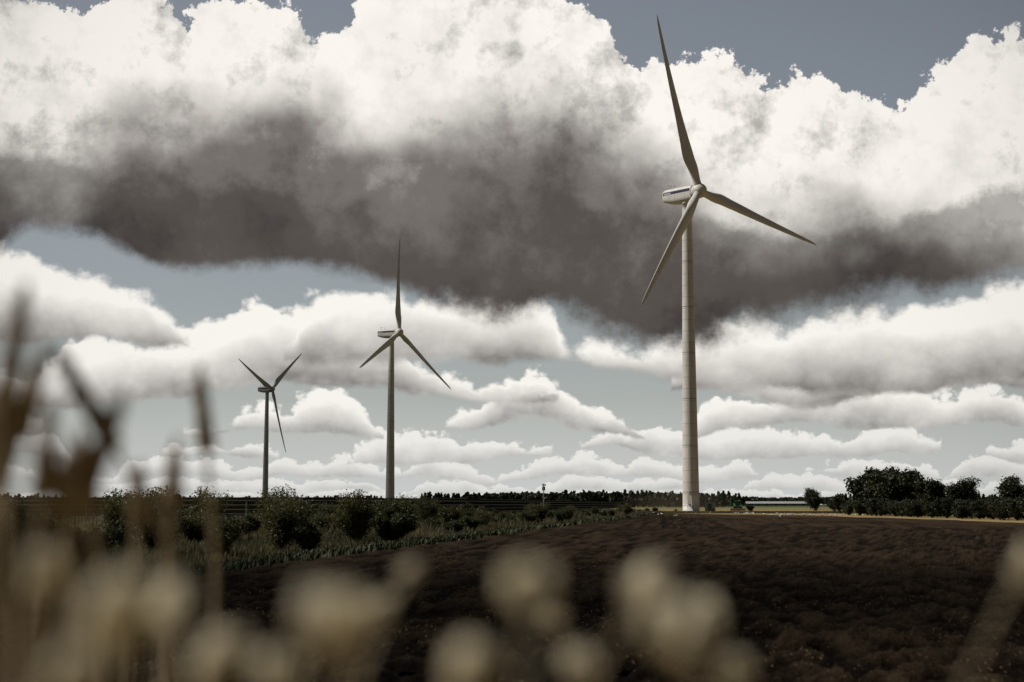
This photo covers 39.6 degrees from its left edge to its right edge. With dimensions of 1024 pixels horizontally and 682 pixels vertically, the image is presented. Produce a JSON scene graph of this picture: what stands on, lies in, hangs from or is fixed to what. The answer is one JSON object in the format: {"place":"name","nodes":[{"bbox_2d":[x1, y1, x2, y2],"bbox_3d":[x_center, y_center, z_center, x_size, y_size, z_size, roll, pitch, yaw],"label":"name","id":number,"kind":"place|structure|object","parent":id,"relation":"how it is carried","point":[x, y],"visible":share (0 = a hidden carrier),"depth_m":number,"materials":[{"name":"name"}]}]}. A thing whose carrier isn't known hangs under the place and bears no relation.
{"place":"outdoors","nodes":[
{"label":"outdoors","id":0,"kind":"place"},
{"bbox_2d":[26,545,66,681],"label":"flower","id":1,"kind":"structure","parent":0,"point":[47,573],"depth_m":0.93,"materials":[{"name":"brown plant"}]},
{"bbox_2d":[0,507,652,584],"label":"verge grass","id":2,"kind":"structure","parent":0,"point":[183,552],"depth_m":49.33,"materials":[{"name":"green plant"}]},
{"bbox_2d":[0,0,1023,504],"label":"sky","id":3,"kind":"structure","parent":0,"point":[185,185],"materials":[{"name":"white"}]},
{"bbox_2d":[5,513,1023,681],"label":"ploughed field","id":4,"kind":"structure","parent":0,"point":[807,598],"depth_m":24.16,"materials":[{"name":"soil"}]},
{"bbox_2d":[514,500,523,511],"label":"solar row","id":5,"kind":"object","parent":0,"point":[518,505],"visible":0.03,"depth_m":171.82,"materials":[{"name":"black glass"}]},
{"bbox_2d":[20,505,1023,681],"bbox_3d":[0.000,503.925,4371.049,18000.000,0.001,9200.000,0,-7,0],"label":"ground","id":6,"kind":"structure","parent":0,"point":[720,508],"depth_m":254.50,"materials":[{"name":"beige soil"}]},
{"bbox_2d":[0,459,19,681],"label":"dark stalk","id":7,"kind":"object","parent":6,"relation":"on","point":[15,639],"visible":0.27,"depth_m":1.27,"materials":[{"name":"brown plant"}]},
{"bbox_2d":[0,340,24,681],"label":"dark stalk","id":8,"kind":"object","parent":6,"relation":"on","point":[11,438],"visible":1,"depth_m":1.17,"materials":[{"name":"brown plant"}]},
{"bbox_2d":[6,280,30,390],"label":"dark stalk","id":9,"kind":"object","parent":6,"relation":"on","point":[18,333],"visible":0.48,"depth_m":1.47,"materials":[{"name":"brown plant"}]},
{"bbox_2d":[12,338,49,468],"bbox_3d":[-0.600,0.990,1.577,0.138,1.993,0.029,-3,-7,27],"label":"dark stalk","id":10,"kind":"object","parent":6,"relation":"on","point":[35,372],"visible":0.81,"depth_m":1.66,"materials":[{"name":"brown plant"}]},
{"bbox_2d":[0,496,63,538],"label":"shrub","id":11,"kind":"object","parent":6,"relation":"on","point":[19,514],"visible":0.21,"depth_m":37.17,"materials":[{"name":"green plant"}]},
{"bbox_2d":[0,517,75,566],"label":"shrub","id":12,"kind":"object","parent":6,"relation":"on","point":[16,537],"visible":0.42,"depth_m":36.62,"materials":[{"name":"green plant"}]},
{"bbox_2d":[12,516,63,544],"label":"shrub","id":13,"kind":"object","parent":6,"relation":"on","point":[59,524],"visible":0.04,"depth_m":43.70,"materials":[{"name":"green plant"}]},
{"bbox_2d":[24,395,57,681],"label":"dark stalk","id":14,"kind":"object","parent":6,"relation":"on","point":[41,489],"visible":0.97,"depth_m":1.36,"materials":[{"name":"brown plant"}]},
{"bbox_2d":[53,442,83,647],"bbox_3d":[-0.395,1.013,1.170,0.028,1.855,0.051,0,-7,0],"label":"dark stalk","id":15,"kind":"object","parent":6,"relation":"on","point":[68,508],"visible":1,"depth_m":1.26,"materials":[{"name":"brown plant"}]},
{"bbox_2d":[46,643,103,681],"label":"flower","id":16,"kind":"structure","parent":6,"relation":"on","point":[81,663],"depth_m":0.67,"materials":[{"name":"brown plant"}]},
{"bbox_2d":[54,523,99,560],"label":"shrub","id":17,"kind":"object","parent":6,"relation":"on","point":[82,545],"visible":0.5,"depth_m":39.47,"materials":[{"name":"green plant"}]},
{"bbox_2d":[38,389,126,681],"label":"dark stalk","id":18,"kind":"object","parent":6,"relation":"on","point":[91,472],"visible":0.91,"depth_m":1.46,"materials":[{"name":"brown plant"}]},
{"bbox_2d":[74,425,105,681],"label":"dark stalk","id":19,"kind":"object","parent":6,"relation":"on","point":[93,496],"visible":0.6,"depth_m":1.56,"materials":[{"name":"brown plant"}]},
{"bbox_2d":[82,517,139,563],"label":"shrub","id":20,"kind":"object","parent":6,"relation":"on","point":[116,538],"visible":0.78,"depth_m":40.43,"materials":[{"name":"green plant"}]},
{"bbox_2d":[54,343,171,681],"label":"dark stalk","id":21,"kind":"object","parent":6,"relation":"on","point":[85,398],"visible":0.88,"depth_m":1.66,"materials":[{"name":"brown plant"}]},
{"bbox_2d":[82,569,146,681],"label":"flower","id":22,"kind":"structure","parent":6,"relation":"on","point":[114,615],"depth_m":0.67,"materials":[{"name":"brown plant"}]},
{"bbox_2d":[95,487,151,540],"bbox_3d":[-14.837,6.769,53.999,2.361,2.500,2.409,-1,-7,6],"label":"shrub","id":23,"kind":"object","parent":6,"relation":"on","point":[117,503],"visible":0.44,"depth_m":53.75,"materials":[{"name":"green plant"}]},
{"bbox_2d":[126,459,147,681],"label":"dark stalk","id":24,"kind":"object","parent":6,"relation":"on","point":[137,511],"visible":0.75,"depth_m":1.84,"materials":[{"name":"brown plant"}]},
{"bbox_2d":[120,486,194,551],"bbox_3d":[-11.574,5.915,46.565,2.323,2.501,2.370,-1,-7,8],"label":"shrub","id":25,"kind":"object","parent":6,"relation":"on","point":[150,535],"visible":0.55,"depth_m":46.23,"materials":[{"name":"green plant"}]},
{"bbox_2d":[147,575,191,681],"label":"flower","id":26,"kind":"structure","parent":6,"relation":"on","point":[170,609],"depth_m":0.89,"materials":[{"name":"brown plant"}]},
{"bbox_2d":[158,435,182,681],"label":"dark stalk","id":27,"kind":"object","parent":6,"relation":"on","point":[172,493],"visible":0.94,"depth_m":1.74,"materials":[{"name":"brown plant"}]},
{"bbox_2d":[11,497,358,527],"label":"fence","id":28,"kind":"object","parent":6,"relation":"on","point":[238,506],"visible":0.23,"depth_m":110.74,"materials":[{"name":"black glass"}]},
{"bbox_2d":[176,510,217,542],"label":"shrub","id":29,"kind":"object","parent":6,"relation":"on","point":[193,530],"visible":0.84,"depth_m":57.59,"materials":[{"name":"green plant"}]},
{"bbox_2d":[14,494,381,497],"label":"wood","id":30,"kind":"object","parent":6,"relation":"on","point":[370,496],"visible":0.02,"depth_m":1288.32,"materials":[{"name":"green plant"}]},
{"bbox_2d":[192,364,217,630],"bbox_3d":[-0.420,1.024,1.864,0.027,1.991,0.076,-2,-7,15],"label":"dark stalk","id":31,"kind":"object","parent":6,"relation":"on","point":[205,440],"visible":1,"depth_m":1.95,"materials":[{"name":"brown plant"}]},
{"bbox_2d":[184,486,233,524],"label":"shrub","id":32,"kind":"object","parent":6,"relation":"on","point":[202,498],"visible":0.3,"depth_m":59.42,"materials":[{"name":"green plant"}]},
{"bbox_2d":[191,627,245,681],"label":"flower","id":33,"kind":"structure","parent":6,"relation":"on","point":[219,651],"depth_m":0.83,"materials":[{"name":"brown plant"}]},
{"bbox_2d":[201,513,248,557],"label":"shrub","id":34,"kind":"object","parent":6,"relation":"on","point":[224,535],"visible":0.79,"depth_m":45.96,"materials":[{"name":"green plant"}]},
{"bbox_2d":[217,514,245,544],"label":"shrub","id":35,"kind":"object","parent":6,"relation":"on","point":[238,522],"visible":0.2,"depth_m":59.40,"materials":[{"name":"green plant"}]},
{"bbox_2d":[13,498,465,523],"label":"solar row","id":36,"kind":"object","parent":6,"relation":"on","point":[461,501],"visible":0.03,"depth_m":133.36,"materials":[{"name":"black glass"}]},
{"bbox_2d":[238,513,263,534],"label":"shrub","id":37,"kind":"object","parent":6,"relation":"on","point":[252,524],"visible":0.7,"depth_m":72.42,"materials":[{"name":"green plant"}]},
{"bbox_2d":[238,354,300,496],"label":"turbine","id":38,"kind":"object","parent":6,"relation":"on","point":[267,388],"visible":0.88,"depth_m":971.60,"materials":[{"name":"paint"}]},
{"bbox_2d":[102,498,450,524],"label":"solar row","id":39,"kind":"object","parent":6,"relation":"on","point":[445,502],"visible":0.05,"depth_m":125.45,"materials":[{"name":"black glass"}]},
{"bbox_2d":[75,499,479,522],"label":"solar row","id":40,"kind":"object","parent":6,"relation":"on","point":[476,502],"visible":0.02,"depth_m":140.90,"materials":[{"name":"black glass"}]},
{"bbox_2d":[254,647,303,681],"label":"flower","id":41,"kind":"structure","parent":6,"relation":"on","point":[278,666],"depth_m":0.77,"materials":[{"name":"brown plant"}]},
{"bbox_2d":[247,494,311,551],"bbox_3d":[-8.339,6.569,51.031,2.174,2.216,2.131,5,-8,-36],"label":"shrub","id":42,"kind":"object","parent":6,"relation":"on","point":[281,527],"visible":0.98,"depth_m":50.73,"materials":[{"name":"green plant"}]},
{"bbox_2d":[79,499,492,521],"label":"solar row","id":43,"kind":"object","parent":6,"relation":"on","point":[486,503],"visible":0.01,"depth_m":148.64,"materials":[{"name":"black glass"}]},
{"bbox_2d":[250,484,324,540],"bbox_3d":[-9.094,7.074,57.290,2.838,2.646,2.782,4,-8,-34],"label":"shrub","id":44,"kind":"object","parent":6,"relation":"on","point":[268,499],"visible":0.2,"depth_m":57.09,"materials":[{"name":"green plant"}]},
{"bbox_2d":[82,499,503,520],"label":"solar row","id":45,"kind":"object","parent":6,"relation":"on","point":[498,505],"visible":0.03,"depth_m":156.19,"materials":[{"name":"black glass"}]},
{"bbox_2d":[292,518,324,550],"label":"shrub","id":46,"kind":"object","parent":6,"relation":"on","point":[308,533],"visible":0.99,"depth_m":50.54,"materials":[{"name":"green plant"}]},
{"bbox_2d":[309,513,338,538],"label":"shrub","id":47,"kind":"object","parent":6,"relation":"on","point":[325,521],"visible":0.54,"depth_m":64.58,"materials":[{"name":"green plant"}]},
{"bbox_2d":[315,502,344,516],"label":"shrub","id":48,"kind":"object","parent":6,"relation":"on","point":[327,510],"visible":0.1,"depth_m":69.88,"materials":[{"name":"green plant"}]},
{"bbox_2d":[293,582,366,681],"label":"flower","id":49,"kind":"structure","parent":6,"relation":"on","point":[330,621],"depth_m":0.72,"materials":[{"name":"brown plant"}]},
{"bbox_2d":[15,511,663,599],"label":"turf edge","id":50,"kind":"object","parent":6,"relation":"on","point":[83,583],"visible":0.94,"depth_m":45.19,"materials":[{"name":"green plant"}]},
{"bbox_2d":[323,489,383,540],"bbox_3d":[-6.904,7.680,61.930,1.931,2.504,2.475,-6,-9,43],"label":"shrub","id":51,"kind":"object","parent":6,"relation":"on","point":[353,522],"visible":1,"depth_m":61.73,"materials":[{"name":"green plant"}]},
{"bbox_2d":[340,592,392,681],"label":"flower","id":52,"kind":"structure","parent":6,"relation":"on","point":[378,608],"depth_m":1.08,"materials":[{"name":"brown plant"}]},
{"bbox_2d":[223,500,513,517],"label":"solar row","id":53,"kind":"object","parent":6,"relation":"on","point":[508,505],"visible":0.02,"depth_m":164.00,"materials":[{"name":"black glass"}]},
{"bbox_2d":[357,562,419,681],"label":"flower","id":54,"kind":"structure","parent":6,"relation":"on","point":[408,572],"depth_m":1.13,"materials":[{"name":"brown plant"}]},
{"bbox_2d":[373,497,416,540],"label":"shrub","id":55,"kind":"object","parent":6,"relation":"on","point":[404,509],"visible":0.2,"depth_m":65.17,"materials":[{"name":"green plant"}]},
{"bbox_2d":[369,505,421,540],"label":"shrub","id":56,"kind":"object","parent":6,"relation":"on","point":[390,525],"visible":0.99,"depth_m":63.81,"materials":[{"name":"green plant"}]},
{"bbox_2d":[388,493,413,509],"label":"shrub","id":57,"kind":"object","parent":6,"relation":"on","point":[401,501],"visible":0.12,"depth_m":98.64,"materials":[{"name":"green plant"}]},
{"bbox_2d":[359,240,450,497],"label":"turbine","id":58,"kind":"object","parent":6,"relation":"on","point":[392,335],"visible":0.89,"depth_m":651.21,"materials":[{"name":"paint"}]},
{"bbox_2d":[411,494,441,521],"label":"shrub","id":59,"kind":"object","parent":6,"relation":"on","point":[429,508],"visible":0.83,"depth_m":102.96,"materials":[{"name":"green plant"}]},
{"bbox_2d":[438,504,464,523],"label":"shrub","id":60,"kind":"object","parent":6,"relation":"on","point":[449,514],"visible":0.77,"depth_m":94.15,"materials":[{"name":"green plant"}]},
{"bbox_2d":[443,519,465,532],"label":"shrub","id":61,"kind":"object","parent":6,"relation":"on","point":[457,525],"visible":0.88,"depth_m":82.67,"materials":[{"name":"green plant"}]},
{"bbox_2d":[457,515,481,529],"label":"shrub","id":62,"kind":"object","parent":6,"relation":"on","point":[471,522],"visible":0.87,"depth_m":89.65,"materials":[{"name":"green plant"}]},
{"bbox_2d":[447,638,494,681],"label":"flower","id":63,"kind":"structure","parent":6,"relation":"on","point":[469,659],"depth_m":0.77,"materials":[{"name":"brown plant"}]},
{"bbox_2d":[466,506,487,517],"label":"shrub","id":64,"kind":"object","parent":6,"relation":"on","point":[476,512],"visible":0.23,"depth_m":107.28,"materials":[{"name":"green plant"}]},
{"bbox_2d":[472,511,493,527],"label":"shrub","id":65,"kind":"object","parent":6,"relation":"on","point":[486,520],"visible":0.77,"depth_m":97.85,"materials":[{"name":"green plant"}]},
{"bbox_2d":[515,511,536,522],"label":"shrub","id":66,"kind":"object","parent":6,"relation":"on","point":[527,517],"visible":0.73,"depth_m":115.05,"materials":[{"name":"green plant"}]},
{"bbox_2d":[502,560,553,681],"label":"flower","id":67,"kind":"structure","parent":6,"relation":"on","point":[529,586],"depth_m":0.79,"materials":[{"name":"brown plant"}]},
{"bbox_2d":[528,501,551,522],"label":"shrub","id":68,"kind":"object","parent":6,"relation":"on","point":[541,511],"visible":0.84,"depth_m":121.14,"materials":[{"name":"green plant"}]},
{"bbox_2d":[554,510,565,521],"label":"shrub","id":69,"kind":"object","parent":6,"relation":"on","point":[559,515],"visible":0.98,"depth_m":133.66,"materials":[{"name":"green plant"}]},
{"bbox_2d":[561,644,596,681],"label":"flower","id":70,"kind":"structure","parent":6,"relation":"on","point":[580,662],"depth_m":0.93,"materials":[{"name":"brown plant"}]},
{"bbox_2d":[421,489,742,506],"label":"wood","id":71,"kind":"object","parent":6,"relation":"on","point":[723,499],"visible":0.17,"depth_m":893.71,"materials":[{"name":"green plant"}]},
{"bbox_2d":[593,557,668,681],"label":"flower","id":72,"kind":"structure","parent":6,"relation":"on","point":[647,580],"depth_m":0.98,"materials":[{"name":"brown plant"}]},
{"bbox_2d":[643,593,712,681],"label":"flower","id":73,"kind":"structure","parent":6,"relation":"on","point":[673,628],"depth_m":0.69,"materials":[{"name":"brown plant"}]},
{"bbox_2d":[701,594,728,681],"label":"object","id":74,"kind":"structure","parent":6,"relation":"on","point":[710,601],"depth_m":0.98,"materials":[{"name":"brown plant"}]},
{"bbox_2d":[641,16,815,510],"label":"turbine","id":75,"kind":"object","parent":6,"relation":"on","point":[687,197],"visible":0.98,"depth_m":356.06,"materials":[{"name":"paint"}]},
{"bbox_2d":[722,653,749,681],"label":"flower","id":76,"kind":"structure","parent":6,"relation":"on","point":[735,667],"depth_m":0.92,"materials":[{"name":"brown plant"}]},
{"bbox_2d":[803,487,821,509],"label":"hedge tree","id":77,"kind":"object","parent":6,"relation":"on","point":[810,492],"visible":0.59,"depth_m":466.51,"materials":[{"name":"green plant"}]},
{"bbox_2d":[807,495,824,510],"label":"hedge tree","id":78,"kind":"object","parent":6,"relation":"on","point":[815,502],"visible":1,"depth_m":327.02,"materials":[{"name":"green plant"}]},
{"bbox_2d":[831,496,844,513],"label":"hedge tree","id":79,"kind":"object","parent":6,"relation":"on","point":[837,501],"visible":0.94,"depth_m":259.65,"materials":[{"name":"green plant"}]},
{"bbox_2d":[843,474,868,514],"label":"hedge tree","id":80,"kind":"object","parent":6,"relation":"on","point":[855,487],"visible":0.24,"depth_m":242.60,"materials":[{"name":"green plant"}]},
{"bbox_2d":[851,498,867,515],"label":"hedge tree","id":81,"kind":"object","parent":6,"relation":"on","point":[858,506],"visible":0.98,"depth_m":229.35,"materials":[{"name":"green plant"}]},
{"bbox_2d":[860,476,877,514],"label":"hedge tree","id":82,"kind":"object","parent":6,"relation":"on","point":[865,494],"visible":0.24,"depth_m":234.31,"materials":[{"name":"green plant"}]},
{"bbox_2d":[742,496,998,504],"bbox_3d":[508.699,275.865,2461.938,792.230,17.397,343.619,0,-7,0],"label":"wood","id":83,"kind":"object","parent":6,"relation":"on","point":[755,498],"visible":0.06,"depth_m":2396.40,"materials":[{"name":"green plant"}]},
{"bbox_2d":[865,497,881,515],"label":"hedge tree","id":84,"kind":"object","parent":6,"relation":"on","point":[871,503],"visible":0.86,"depth_m":217.17,"materials":[{"name":"green plant"}]},
{"bbox_2d":[861,465,899,515],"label":"hedge tree","id":85,"kind":"object","parent":6,"relation":"on","point":[876,475],"visible":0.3,"depth_m":231.85,"materials":[{"name":"green plant"}]},
{"bbox_2d":[874,501,887,515],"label":"hedge tree","id":86,"kind":"object","parent":6,"relation":"on","point":[881,507],"visible":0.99,"depth_m":215.84,"materials":[{"name":"green plant"}]},
{"bbox_2d":[873,477,917,501],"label":"hedge tree","id":87,"kind":"object","parent":6,"relation":"on","point":[886,492],"visible":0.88,"depth_m":223.12,"materials":[{"name":"green plant"}]},
{"bbox_2d":[890,501,905,516],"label":"hedge tree","id":88,"kind":"object","parent":6,"relation":"on","point":[895,508],"visible":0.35,"depth_m":206.43,"materials":[{"name":"green plant"}]},
{"bbox_2d":[881,467,925,499],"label":"hedge tree","id":89,"kind":"object","parent":6,"relation":"on","point":[895,475],"visible":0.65,"depth_m":224.54,"materials":[{"name":"green plant"}]},
{"bbox_2d":[903,500,924,517],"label":"hedge tree","id":90,"kind":"object","parent":6,"relation":"on","point":[914,507],"visible":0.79,"depth_m":194.41,"materials":[{"name":"green plant"}]},
{"bbox_2d":[835,493,1001,501],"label":"wood","id":91,"kind":"object","parent":6,"relation":"on","point":[841,495],"visible":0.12,"depth_m":1457.18,"materials":[{"name":"green plant"}]},
{"bbox_2d":[911,477,947,502],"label":"hedge tree","id":92,"kind":"object","parent":6,"relation":"on","point":[931,490],"visible":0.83,"depth_m":199.08,"materials":[{"name":"green plant"}]},
{"bbox_2d":[920,503,938,517],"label":"hedge tree","id":93,"kind":"object","parent":6,"relation":"on","point":[931,512],"visible":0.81,"depth_m":187.48,"materials":[{"name":"green plant"}]},
{"bbox_2d":[930,497,955,517],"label":"hedge tree","id":94,"kind":"object","parent":6,"relation":"on","point":[941,506],"visible":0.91,"depth_m":184.83,"materials":[{"name":"green plant"}]},
{"bbox_2d":[943,476,982,503],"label":"hedge tree","id":95,"kind":"object","parent":6,"relation":"on","point":[964,489],"visible":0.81,"depth_m":191.19,"materials":[{"name":"green plant"}]},
{"bbox_2d":[954,505,971,518],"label":"hedge tree","id":96,"kind":"object","parent":6,"relation":"on","point":[962,512],"visible":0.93,"depth_m":176.45,"materials":[{"name":"green plant"}]},
{"bbox_2d":[966,499,987,518],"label":"hedge tree","id":97,"kind":"object","parent":6,"relation":"on","point":[974,507],"visible":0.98,"depth_m":170.41,"materials":[{"name":"green plant"}]},
{"bbox_2d":[981,497,998,519],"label":"hedge tree","id":98,"kind":"object","parent":6,"relation":"on","point":[988,511],"visible":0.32,"depth_m":169.57,"materials":[{"name":"green plant"}]},
{"bbox_2d":[987,498,1014,519],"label":"hedge tree","id":99,"kind":"object","parent":6,"relation":"on","point":[1000,512],"visible":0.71,"depth_m":161.73,"materials":[{"name":"green plant"}]},
{"bbox_2d":[994,474,1023,500],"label":"hedge tree","id":100,"kind":"object","parent":6,"relation":"on","point":[1012,487],"visible":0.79,"depth_m":166.04,"materials":[{"name":"green plant"}]},
{"bbox_2d":[1003,494,1023,520],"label":"hedge tree","id":101,"kind":"object","parent":6,"relation":"on","point":[1013,508],"visible":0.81,"depth_m":159.05,"materials":[{"name":"green plant"}]},
{"bbox_2d":[541,608,585,681],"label":"flower","id":102,"kind":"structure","parent":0,"point":[556,619],"depth_m":1.18,"materials":[{"name":"brown plant"}]},
{"bbox_2d":[460,490,716,506],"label":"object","id":103,"kind":"object","parent":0,"point":[658,499],"visible":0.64,"depth_m":867.37,"materials":[{"name":"green plant"}]},
{"bbox_2d":[730,500,745,510],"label":"tractor","id":104,"kind":"object","parent":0,"point":[737,505],"visible":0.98,"depth_m":421.07,"materials":[{"name":"green metal"}]},
{"bbox_2d":[645,510,855,512],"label":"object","id":105,"kind":"structure","parent":0,"point":[771,511],"depth_m":289.12,"materials":[{"name":"green plant"}]},
{"bbox_2d":[761,501,808,505],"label":"barn","id":106,"kind":"structure","parent":0,"point":[784,503],"depth_m":1926.23,"materials":[{"name":"grey metal"}]},
{"bbox_2d":[964,544,1023,681],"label":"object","id":107,"kind":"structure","parent":0,"point":[1018,577],"depth_m":1.04,"materials":[{"name":"brown plant"}]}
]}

